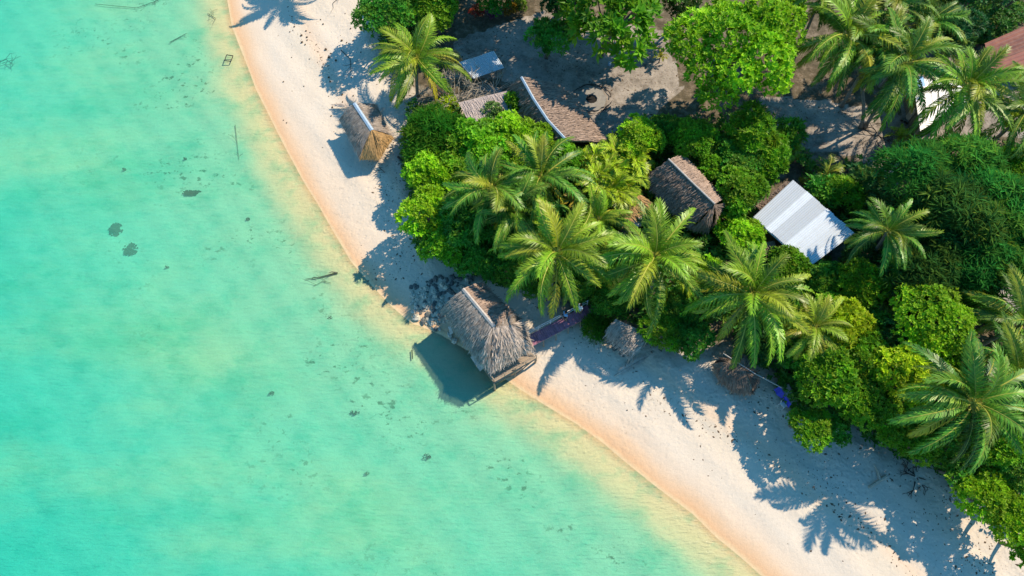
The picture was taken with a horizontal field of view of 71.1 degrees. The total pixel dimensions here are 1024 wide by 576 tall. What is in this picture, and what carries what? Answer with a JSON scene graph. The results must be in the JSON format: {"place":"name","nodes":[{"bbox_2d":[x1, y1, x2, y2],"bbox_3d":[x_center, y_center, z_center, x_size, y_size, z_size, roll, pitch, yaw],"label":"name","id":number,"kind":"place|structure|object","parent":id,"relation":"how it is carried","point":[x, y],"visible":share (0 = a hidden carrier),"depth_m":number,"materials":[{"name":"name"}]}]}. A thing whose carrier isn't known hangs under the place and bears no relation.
{"place":"outdoors","nodes":[
{"label":"outdoors","id":0,"kind":"place"},
{"bbox_2d":[0,0,1023,575],"bbox_3d":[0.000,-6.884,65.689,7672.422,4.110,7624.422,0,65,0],"label":"ground","id":1,"kind":"structure","parent":0,"point":[150,424],"depth_m":59.46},
{"bbox_2d":[338,102,395,161],"bbox_3d":[-13.081,-14.077,65.898,4.249,3.402,5.752,-25,67,-11],"label":"beach hut","id":2,"kind":"object","parent":1,"relation":"on","point":[367,131],"visible":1,"depth_m":64.98,"materials":[{"name":"wicker"}]},
{"bbox_2d":[350,0,416,37],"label":"broadleaf tree","id":3,"kind":"object","parent":1,"relation":"on","point":[367,9],"visible":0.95,"depth_m":66.39,"materials":[{"name":"green plant"}]},
{"bbox_2d":[367,13,471,109],"bbox_3d":[-8.830,-20.405,66.076,8.809,7.820,9.487,-34,70,-15],"label":"coconut palm","id":4,"kind":"object","parent":1,"relation":"on","point":[407,63],"visible":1,"depth_m":64.30,"materials":[{"name":"plant"}]},
{"bbox_2d":[393,184,456,237],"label":"broadleaf tree","id":5,"kind":"object","parent":1,"relation":"on","point":[414,205],"visible":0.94,"depth_m":58.36,"materials":[{"name":"green plant"}]},
{"bbox_2d":[400,149,454,193],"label":"broadleaf tree","id":6,"kind":"object","parent":1,"relation":"on","point":[432,174],"visible":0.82,"depth_m":60.80,"materials":[{"name":"green plant"}]},
{"bbox_2d":[410,0,459,33],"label":"broadleaf tree","id":7,"kind":"object","parent":1,"relation":"on","point":[438,9],"visible":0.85,"depth_m":67.18,"materials":[{"name":"green plant"}]},
{"bbox_2d":[398,101,478,167],"bbox_3d":[-6.868,-13.130,63.894,7.124,5.788,7.383,34,70,15],"label":"bush","id":8,"kind":"object","parent":1,"relation":"on","point":[424,132],"visible":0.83,"depth_m":62.59,"materials":[{"name":"green plant"}]},
{"bbox_2d":[416,218,464,267],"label":"broadleaf tree","id":9,"kind":"object","parent":1,"relation":"on","point":[427,243],"visible":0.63,"depth_m":58.07,"materials":[{"name":"green plant"}]},
{"bbox_2d":[417,66,491,117],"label":"bare bush","id":10,"kind":"object","parent":1,"relation":"on","point":[459,95],"visible":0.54,"depth_m":67.88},
{"bbox_2d":[435,146,477,187],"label":"broadleaf tree","id":11,"kind":"object","parent":1,"relation":"on","point":[457,159],"visible":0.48,"depth_m":61.27,"materials":[{"name":"green plant"}]},
{"bbox_2d":[436,190,495,251],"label":"breadfruit tree","id":12,"kind":"object","parent":1,"relation":"on","point":[464,219],"visible":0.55,"depth_m":57.45,"materials":[{"name":"green plant"}]},
{"bbox_2d":[453,233,494,280],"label":"broadleaf tree","id":13,"kind":"object","parent":1,"relation":"on","point":[479,255],"visible":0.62,"depth_m":58.33,"materials":[{"name":"green plant"}]},
{"bbox_2d":[443,116,514,174],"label":"broadleaf tree","id":14,"kind":"object","parent":1,"relation":"on","point":[471,128],"visible":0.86,"depth_m":61.65,"materials":[{"name":"green plant"}]},
{"bbox_2d":[459,51,503,85],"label":"tin shed","id":15,"kind":"structure","parent":1,"relation":"on","point":[485,62],"depth_m":69.06,"materials":[{"name":"grey metal"}]},
{"bbox_2d":[458,91,517,120],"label":"mat roof shed","id":16,"kind":"structure","parent":1,"relation":"on","point":[471,108],"depth_m":65.92,"materials":[{"name":"beige plant"}]},
{"bbox_2d":[440,281,536,390],"bbox_3d":[-1.699,3.551,57.507,5.476,5.672,7.455,-32,69,-14],"label":"stilt hut","id":17,"kind":"object","parent":1,"relation":"on","point":[490,328],"visible":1,"depth_m":55.77,"materials":[{"name":"grey wood"}]},
{"bbox_2d":[441,145,539,244],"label":"coconut palm","id":18,"kind":"object","parent":1,"relation":"on","point":[489,168],"visible":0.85,"depth_m":55.80,"materials":[{"name":"plant"}]},
{"bbox_2d":[483,248,525,288],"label":"broadleaf tree","id":19,"kind":"object","parent":1,"relation":"on","point":[499,264],"visible":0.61,"depth_m":57.51,"materials":[{"name":"green plant"}]},
{"bbox_2d":[481,109,534,154],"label":"broadleaf tree","id":20,"kind":"object","parent":1,"relation":"on","point":[506,122],"visible":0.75,"depth_m":62.23,"materials":[{"name":"green plant"}]},
{"bbox_2d":[468,163,569,263],"bbox_3d":[0.343,-5.037,58.256,7.731,9.311,7.421,-39,71,-16],"label":"coconut palm","id":21,"kind":"object","parent":1,"relation":"on","point":[520,225],"visible":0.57,"depth_m":55.12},
{"bbox_2d":[510,120,555,156],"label":"broadleaf tree","id":22,"kind":"object","parent":1,"relation":"on","point":[540,125],"visible":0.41,"depth_m":62.02,"materials":[{"name":"green plant"}]},
{"bbox_2d":[497,130,597,224],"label":"coconut palm","id":23,"kind":"object","parent":1,"relation":"on","point":[555,173],"visible":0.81,"depth_m":55.98,"materials":[{"name":"plant"}]},
{"bbox_2d":[522,16,573,58],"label":"breadfruit tree","id":24,"kind":"object","parent":1,"relation":"on","point":[543,29],"visible":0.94,"depth_m":66.12,"materials":[{"name":"green plant"}]},
{"bbox_2d":[486,193,617,318],"bbox_3d":[3.160,-1.782,56.380,10.470,10.176,9.908,0,65,0],"label":"coconut palm","id":25,"kind":"object","parent":1,"relation":"on","point":[543,250],"visible":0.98,"depth_m":53.43,"materials":[{"name":"plant"}]},
{"bbox_2d":[506,76,603,148],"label":"thatched house","id":26,"kind":"structure","parent":1,"relation":"on","point":[561,111],"depth_m":64.06,"materials":[{"name":"wicker"}]},
{"bbox_2d":[528,301,591,346],"bbox_3d":[3.932,3.226,58.679,5.836,2.390,1.261,-26,68,-12],"label":"footbridge","id":27,"kind":"object","parent":1,"relation":"on","point":[555,327],"visible":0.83,"depth_m":58.49,"materials":[{"name":"purple wood"}]},
{"bbox_2d":[546,138,585,170],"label":"shrub","id":28,"kind":"object","parent":1,"relation":"on","point":[568,148],"visible":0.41,"depth_m":61.30,"materials":[{"name":"green plant"}]},
{"bbox_2d":[559,261,598,302],"bbox_3d":[5.503,-0.228,58.894,3.444,4.153,3.777,0,65,0],"label":"shrub","id":29,"kind":"object","parent":1,"relation":"on","point":[585,290],"visible":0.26,"depth_m":57.44,"materials":[{"name":"green plant"}]},
{"bbox_2d":[578,312,610,345],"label":"bush","id":30,"kind":"object","parent":1,"relation":"on","point":[599,327],"visible":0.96,"depth_m":57.69,"materials":[{"name":"green plant"}]},
{"bbox_2d":[558,182,632,257],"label":"coconut palm","id":31,"kind":"object","parent":1,"relation":"on","point":[610,216],"visible":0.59,"depth_m":56.31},
{"bbox_2d":[551,0,662,73],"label":"breadfruit tree","id":32,"kind":"object","parent":1,"relation":"on","point":[612,25],"visible":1,"depth_m":61.37,"materials":[{"name":"green plant"}]},
{"bbox_2d":[589,282,629,317],"bbox_3d":[7.888,1.091,58.624,3.390,3.491,3.266,0,65,0],"label":"shrub","id":33,"kind":"object","parent":1,"relation":"on","point":[605,303],"visible":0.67,"depth_m":57.49,"materials":[{"name":"green plant"}]},
{"bbox_2d":[573,133,656,211],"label":"areca palm","id":34,"kind":"object","parent":1,"relation":"on","point":[612,170],"visible":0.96,"depth_m":61.27,"materials":[{"name":"green plant"}]},
{"bbox_2d":[602,319,645,362],"bbox_3d":[8.870,4.425,57.488,3.366,3.030,2.468,30,69,13],"label":"thatch shelter","id":35,"kind":"object","parent":1,"relation":"on","point":[627,340],"visible":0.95,"depth_m":56.69,"materials":[{"name":"grey plant"}]},
{"bbox_2d":[616,112,667,156],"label":"broadleaf tree","id":36,"kind":"object","parent":1,"relation":"on","point":[634,139],"visible":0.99,"depth_m":62.01,"materials":[{"name":"green plant"}]},
{"bbox_2d":[585,197,717,335],"bbox_3d":[10.437,-1.487,56.363,10.438,9.508,10.156,-13,66,-6],"label":"coconut palm","id":37,"kind":"object","parent":1,"relation":"on","point":[672,261],"visible":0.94,"depth_m":53.73,"materials":[{"name":"plant"}]},
{"bbox_2d":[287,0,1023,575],"bbox_3d":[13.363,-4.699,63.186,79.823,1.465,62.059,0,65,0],"label":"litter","id":38,"kind":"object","parent":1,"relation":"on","point":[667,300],"visible":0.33,"depth_m":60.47,"materials":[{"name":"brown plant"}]},
{"bbox_2d":[636,309,681,352],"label":"broadleaf tree","id":39,"kind":"object","parent":1,"relation":"on","point":[665,331],"visible":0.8,"depth_m":55.60,"materials":[{"name":"green plant"}]},
{"bbox_2d":[649,113,685,145],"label":"shrub","id":40,"kind":"object","parent":1,"relation":"on","point":[671,122],"visible":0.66,"depth_m":63.30,"materials":[{"name":"green plant"}]},
{"bbox_2d":[657,284,698,324],"bbox_3d":[13.055,1.684,57.779,3.639,4.373,3.726,0,65,0],"label":"shrub","id":41,"kind":"object","parent":1,"relation":"on","point":[672,302],"visible":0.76,"depth_m":56.17,"materials":[{"name":"green plant"}]},
{"bbox_2d":[662,0,702,19],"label":"shrub","id":42,"kind":"object","parent":1,"relation":"on","point":[678,8],"visible":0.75,"depth_m":67.38,"materials":[{"name":"green plant"}]},
{"bbox_2d":[647,156,725,234],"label":"thatched house","id":43,"kind":"structure","parent":1,"relation":"on","point":[679,185],"depth_m":60.49,"materials":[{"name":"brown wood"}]},
{"bbox_2d":[667,116,719,158],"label":"broadleaf tree","id":44,"kind":"object","parent":1,"relation":"on","point":[689,128],"visible":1,"depth_m":61.61,"materials":[{"name":"green plant"}]},
{"bbox_2d":[671,317,716,361],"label":"broadleaf tree","id":45,"kind":"object","parent":1,"relation":"on","point":[696,329],"visible":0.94,"depth_m":55.48,"materials":[{"name":"green plant"}]},
{"bbox_2d":[373,0,1023,494],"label":"undergrowth","id":46,"kind":"object","parent":1,"relation":"on","point":[807,162],"visible":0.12,"depth_m":62.39,"materials":[{"name":"green plant"}]},
{"bbox_2d":[696,150,731,180],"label":"shrub","id":47,"kind":"object","parent":1,"relation":"on","point":[713,164],"visible":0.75,"depth_m":62.03,"materials":[{"name":"green plant"}]},
{"bbox_2d":[704,133,740,162],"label":"shrub","id":48,"kind":"object","parent":1,"relation":"on","point":[726,141],"visible":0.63,"depth_m":62.20,"materials":[{"name":"green plant"}]},
{"bbox_2d":[709,201,746,236],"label":"shrub","id":49,"kind":"object","parent":1,"relation":"on","point":[726,214],"visible":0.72,"depth_m":60.02,"materials":[{"name":"green plant"}]},
{"bbox_2d":[661,0,807,111],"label":"broadleaf tree","id":50,"kind":"object","parent":1,"relation":"on","point":[771,34],"visible":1,"depth_m":59.15,"materials":[{"name":"green plant"}]},
{"bbox_2d":[717,217,766,251],"bbox_3d":[19.378,-4.122,60.425,4.049,3.878,3.682,22,67,10],"label":"shrub","id":51,"kind":"object","parent":1,"relation":"on","point":[753,229],"visible":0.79,"depth_m":59.10,"materials":[{"name":"green plant"}]},
{"bbox_2d":[672,229,814,370],"bbox_3d":[17.980,1.186,54.770,11.106,9.951,9.173,39,71,16],"label":"coconut palm","id":52,"kind":"object","parent":1,"relation":"on","point":[773,302],"visible":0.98,"depth_m":52.64,"materials":[{"name":"plant"}]},
{"bbox_2d":[715,163,771,215],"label":"broadleaf tree","id":53,"kind":"object","parent":1,"relation":"on","point":[741,176],"visible":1,"depth_m":59.57,"materials":[{"name":"green plant"}]},
{"bbox_2d":[720,147,768,186],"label":"broadleaf tree","id":54,"kind":"object","parent":1,"relation":"on","point":[741,157],"visible":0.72,"depth_m":61.37,"materials":[{"name":"green plant"}]},
{"bbox_2d":[710,353,781,396],"bbox_3d":[17.889,7.121,56.174,3.157,2.939,5.256,-38,71,-16],"label":"thatch shelter","id":55,"kind":"object","parent":1,"relation":"on","point":[735,380],"visible":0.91,"depth_m":55.42,"materials":[{"name":"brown wood"}]},
{"bbox_2d":[720,99,781,155],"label":"breadfruit tree","id":56,"kind":"object","parent":1,"relation":"on","point":[759,117],"visible":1,"depth_m":61.49,"materials":[{"name":"green plant"}]},
{"bbox_2d":[742,329,778,366],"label":"shrub","id":57,"kind":"object","parent":1,"relation":"on","point":[763,350],"visible":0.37,"depth_m":55.85,"materials":[{"name":"green plant"}]},
{"bbox_2d":[754,153,789,185],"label":"shrub","id":58,"kind":"object","parent":1,"relation":"on","point":[773,165],"visible":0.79,"depth_m":61.58,"materials":[{"name":"green plant"}]},
{"bbox_2d":[755,133,791,173],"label":"breadfruit tree","id":59,"kind":"object","parent":1,"relation":"on","point":[785,153],"visible":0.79,"depth_m":61.77,"materials":[{"name":"green plant"}]},
{"bbox_2d":[764,244,812,290],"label":"broadleaf tree","id":60,"kind":"object","parent":1,"relation":"on","point":[794,266],"visible":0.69,"depth_m":58.00,"materials":[{"name":"green plant"}]},
{"bbox_2d":[776,115,809,150],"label":"breadfruit tree","id":61,"kind":"object","parent":1,"relation":"on","point":[794,130],"visible":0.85,"depth_m":63.94,"materials":[{"name":"green plant"}]},
{"bbox_2d":[753,180,853,263],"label":"metal roof house","id":62,"kind":"structure","parent":1,"relation":"on","point":[793,213],"depth_m":59.79,"materials":[{"name":"white metal"}]},
{"bbox_2d":[785,407,833,453],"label":"broadleaf tree","id":63,"kind":"object","parent":1,"relation":"on","point":[810,429],"visible":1,"depth_m":51.98,"materials":[{"name":"green plant"}]},
{"bbox_2d":[768,290,853,367],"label":"coconut palm","id":64,"kind":"object","parent":1,"relation":"on","point":[818,335],"visible":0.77,"depth_m":52.42,"materials":[{"name":"plant"}]},
{"bbox_2d":[803,170,841,207],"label":"breadfruit tree","id":65,"kind":"object","parent":1,"relation":"on","point":[819,192],"visible":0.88,"depth_m":61.40,"materials":[{"name":"green plant"}]},
{"bbox_2d":[802,260,847,295],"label":"broadleaf tree","id":66,"kind":"object","parent":1,"relation":"on","point":[826,282],"visible":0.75,"depth_m":57.11,"materials":[{"name":"green plant"}]},
{"bbox_2d":[793,343,862,408],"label":"broadleaf tree","id":67,"kind":"object","parent":1,"relation":"on","point":[824,380],"visible":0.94,"depth_m":51.50,"materials":[{"name":"green plant"}]},
{"bbox_2d":[820,412,852,448],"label":"shrub","id":68,"kind":"object","parent":1,"relation":"on","point":[844,427],"visible":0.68,"depth_m":52.40,"materials":[{"name":"green plant"}]},
{"bbox_2d":[810,295,878,358],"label":"broadleaf tree","id":69,"kind":"object","parent":1,"relation":"on","point":[859,317],"visible":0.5,"depth_m":53.15,"materials":[{"name":"green plant"}]},
{"bbox_2d":[826,174,866,210],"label":"breadfruit tree","id":70,"kind":"object","parent":1,"relation":"on","point":[842,185],"visible":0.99,"depth_m":60.94,"materials":[{"name":"green plant"}]},
{"bbox_2d":[793,0,911,129],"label":"coconut palm","id":71,"kind":"object","parent":1,"relation":"on","point":[848,9],"visible":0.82,"depth_m":60.21,"materials":[{"name":"plant"}]},
{"bbox_2d":[830,370,890,432],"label":"broadleaf tree","id":72,"kind":"object","parent":1,"relation":"on","point":[860,407],"visible":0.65,"depth_m":51.40,"materials":[{"name":"green plant"}]},
{"bbox_2d":[833,256,892,310],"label":"broadleaf tree","id":73,"kind":"object","parent":1,"relation":"on","point":[866,267],"visible":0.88,"depth_m":55.84,"materials":[{"name":"green plant"}]},
{"bbox_2d":[846,160,880,200],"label":"breadfruit tree","id":74,"kind":"object","parent":1,"relation":"on","point":[861,173],"visible":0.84,"depth_m":61.43,"materials":[{"name":"green plant"}]},
{"bbox_2d":[841,238,887,268],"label":"breadfruit tree","id":75,"kind":"object","parent":1,"relation":"on","point":[873,255],"visible":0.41,"depth_m":58.62,"materials":[{"name":"green plant"}]},
{"bbox_2d":[841,329,891,381],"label":"broadleaf tree","id":76,"kind":"object","parent":1,"relation":"on","point":[865,353],"visible":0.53,"depth_m":52.40,"materials":[{"name":"green plant"}]},
{"bbox_2d":[816,2,931,107],"bbox_3d":[31.461,-19.871,63.809,8.857,10.920,10.301,26,68,12],"label":"coconut palm","id":77,"kind":"object","parent":1,"relation":"on","point":[881,52],"visible":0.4,"depth_m":59.97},
{"bbox_2d":[864,186,906,219],"bbox_3d":[31.691,-6.839,61.332,3.434,4.189,3.303,-32,69,-14],"label":"shrub","id":78,"kind":"object","parent":1,"relation":"on","point":[879,194],"visible":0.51,"depth_m":59.93,"materials":[{"name":"green plant"}]},
{"bbox_2d":[862,390,916,449],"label":"broadleaf tree","id":79,"kind":"object","parent":1,"relation":"on","point":[885,430],"visible":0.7,"depth_m":50.93,"materials":[{"name":"green plant"}]},
{"bbox_2d":[844,197,943,278],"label":"coconut palm","id":80,"kind":"object","parent":1,"relation":"on","point":[876,226],"visible":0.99,"depth_m":54.69,"materials":[{"name":"plant"}]},
{"bbox_2d":[848,0,939,71],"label":"coconut palm","id":81,"kind":"object","parent":1,"relation":"on","point":[913,5],"visible":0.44,"depth_m":61.60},
{"bbox_2d":[876,311,915,347],"bbox_3d":[29.771,3.899,56.219,3.276,4.726,3.406,37,70,16],"label":"shrub","id":82,"kind":"object","parent":1,"relation":"on","point":[889,337],"visible":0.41,"depth_m":54.66,"materials":[{"name":"green plant"}]},
{"bbox_2d":[833,7,967,132],"bbox_3d":[32.889,-18.084,62.378,8.986,11.852,9.387,-20,67,-9],"label":"coconut palm","id":83,"kind":"object","parent":1,"relation":"on","point":[889,95],"visible":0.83,"depth_m":59.27,"materials":[{"name":"plant"}]},
{"bbox_2d":[871,341,945,410],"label":"broadleaf tree","id":84,"kind":"object","parent":1,"relation":"on","point":[903,365],"visible":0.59,"depth_m":51.21,"materials":[{"name":"green plant"}]},
{"bbox_2d":[866,134,955,209],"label":"pandanus tree","id":85,"kind":"object","parent":1,"relation":"on","point":[929,154],"visible":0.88,"depth_m":56.40,"materials":[{"name":"green plant"}]},
{"bbox_2d":[890,419,946,467],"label":"broadleaf tree","id":86,"kind":"object","parent":1,"relation":"on","point":[909,443],"visible":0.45,"depth_m":50.61,"materials":[{"name":"green plant"}]},
{"bbox_2d":[875,236,967,316],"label":"pandanus tree","id":87,"kind":"object","parent":1,"relation":"on","point":[919,267],"visible":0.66,"depth_m":54.06,"materials":[{"name":"green plant"}]},
{"bbox_2d":[878,0,971,88],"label":"coconut palm","id":88,"kind":"object","parent":1,"relation":"on","point":[947,12],"visible":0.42,"depth_m":61.99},
{"bbox_2d":[889,282,978,367],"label":"broadleaf tree","id":89,"kind":"object","parent":1,"relation":"on","point":[947,311],"visible":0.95,"depth_m":51.65,"materials":[{"name":"green plant"}]},
{"bbox_2d":[903,76,964,134],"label":"white roof house","id":90,"kind":"structure","parent":1,"relation":"on","point":[929,99],"depth_m":65.60,"materials":[{"name":"paint"}]},
{"bbox_2d":[923,422,973,474],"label":"broadleaf tree","id":91,"kind":"object","parent":1,"relation":"on","point":[946,459],"visible":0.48,"depth_m":50.48,"materials":[{"name":"green plant"}]},
{"bbox_2d":[886,329,1023,474],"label":"coconut palm","id":92,"kind":"object","parent":1,"relation":"on","point":[1001,387],"visible":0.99,"depth_m":47.12,"materials":[{"name":"plant"}]},
{"bbox_2d":[896,166,1013,256],"bbox_3d":[34.568,-4.995,57.443,8.547,9.850,9.162,0,65,0],"label":"pandanus tree","id":93,"kind":"object","parent":1,"relation":"on","point":[974,201],"visible":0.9,"depth_m":54.23,"materials":[{"name":"green plant"}]},
{"bbox_2d":[925,2,989,56],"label":"breadfruit tree","id":94,"kind":"object","parent":1,"relation":"on","point":[967,28],"visible":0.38,"depth_m":64.59,"materials":[{"name":"green plant"}]},
{"bbox_2d":[936,451,983,491],"bbox_3d":[32.184,13.708,51.879,3.321,4.688,3.301,22,67,10],"label":"shrub","id":95,"kind":"object","parent":1,"relation":"on","point":[950,476],"visible":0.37,"depth_m":50.27,"materials":[{"name":"green plant"}]},
{"bbox_2d":[904,44,1023,139],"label":"coconut palm","id":96,"kind":"object","parent":1,"relation":"on","point":[971,71],"visible":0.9,"depth_m":58.54,"materials":[{"name":"plant"}]},
{"bbox_2d":[936,131,1010,178],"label":"pandanus tree","id":97,"kind":"object","parent":1,"relation":"on","point":[989,153],"visible":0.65,"depth_m":57.31,"materials":[{"name":"green plant"}]},
{"bbox_2d":[935,220,1023,301],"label":"pandanus tree","id":98,"kind":"object","parent":1,"relation":"on","point":[990,260],"visible":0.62,"depth_m":53.42,"materials":[{"name":"green plant"}]},
{"bbox_2d":[949,464,1020,525],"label":"broadleaf tree","id":99,"kind":"object","parent":1,"relation":"on","point":[987,490],"visible":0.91,"depth_m":48.98,"materials":[{"name":"green plant"}]},
{"bbox_2d":[947,310,1023,432],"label":"coconut palm","id":100,"kind":"object","parent":1,"relation":"on","point":[1012,344],"visible":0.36,"depth_m":49.61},
{"bbox_2d":[958,260,1023,369],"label":"coconut palm","id":101,"kind":"object","parent":1,"relation":"on","point":[1014,283],"visible":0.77,"depth_m":52.20,"materials":[{"name":"plant"}]},
{"bbox_2d":[958,162,1023,244],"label":"pandanus tree","id":102,"kind":"object","parent":1,"relation":"on","point":[1008,185],"visible":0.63,"depth_m":54.60,"materials":[{"name":"green plant"}]},
{"bbox_2d":[967,61,1023,159],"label":"coconut palm","id":103,"kind":"object","parent":1,"relation":"on","point":[1012,106],"visible":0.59,"depth_m":58.61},
{"bbox_2d":[967,418,1023,468],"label":"broadleaf tree","id":104,"kind":"object","parent":1,"relation":"on","point":[998,446],"visible":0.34,"depth_m":49.16,"materials":[{"name":"green plant"}]},
{"bbox_2d":[979,493,1023,547],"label":"broadleaf tree","id":105,"kind":"object","parent":1,"relation":"on","point":[1015,526],"visible":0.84,"depth_m":48.44,"materials":[{"name":"green plant"}]},
{"bbox_2d":[983,27,1023,88],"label":"rusty roof house","id":106,"kind":"structure","parent":1,"relation":"on","point":[1014,39],"depth_m":67.60,"materials":[{"name":"brown metal"}]},
{"bbox_2d":[990,451,1023,496],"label":"broadleaf tree","id":107,"kind":"object","parent":1,"relation":"on","point":[1011,472],"visible":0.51,"depth_m":49.14,"materials":[{"name":"green plant"}]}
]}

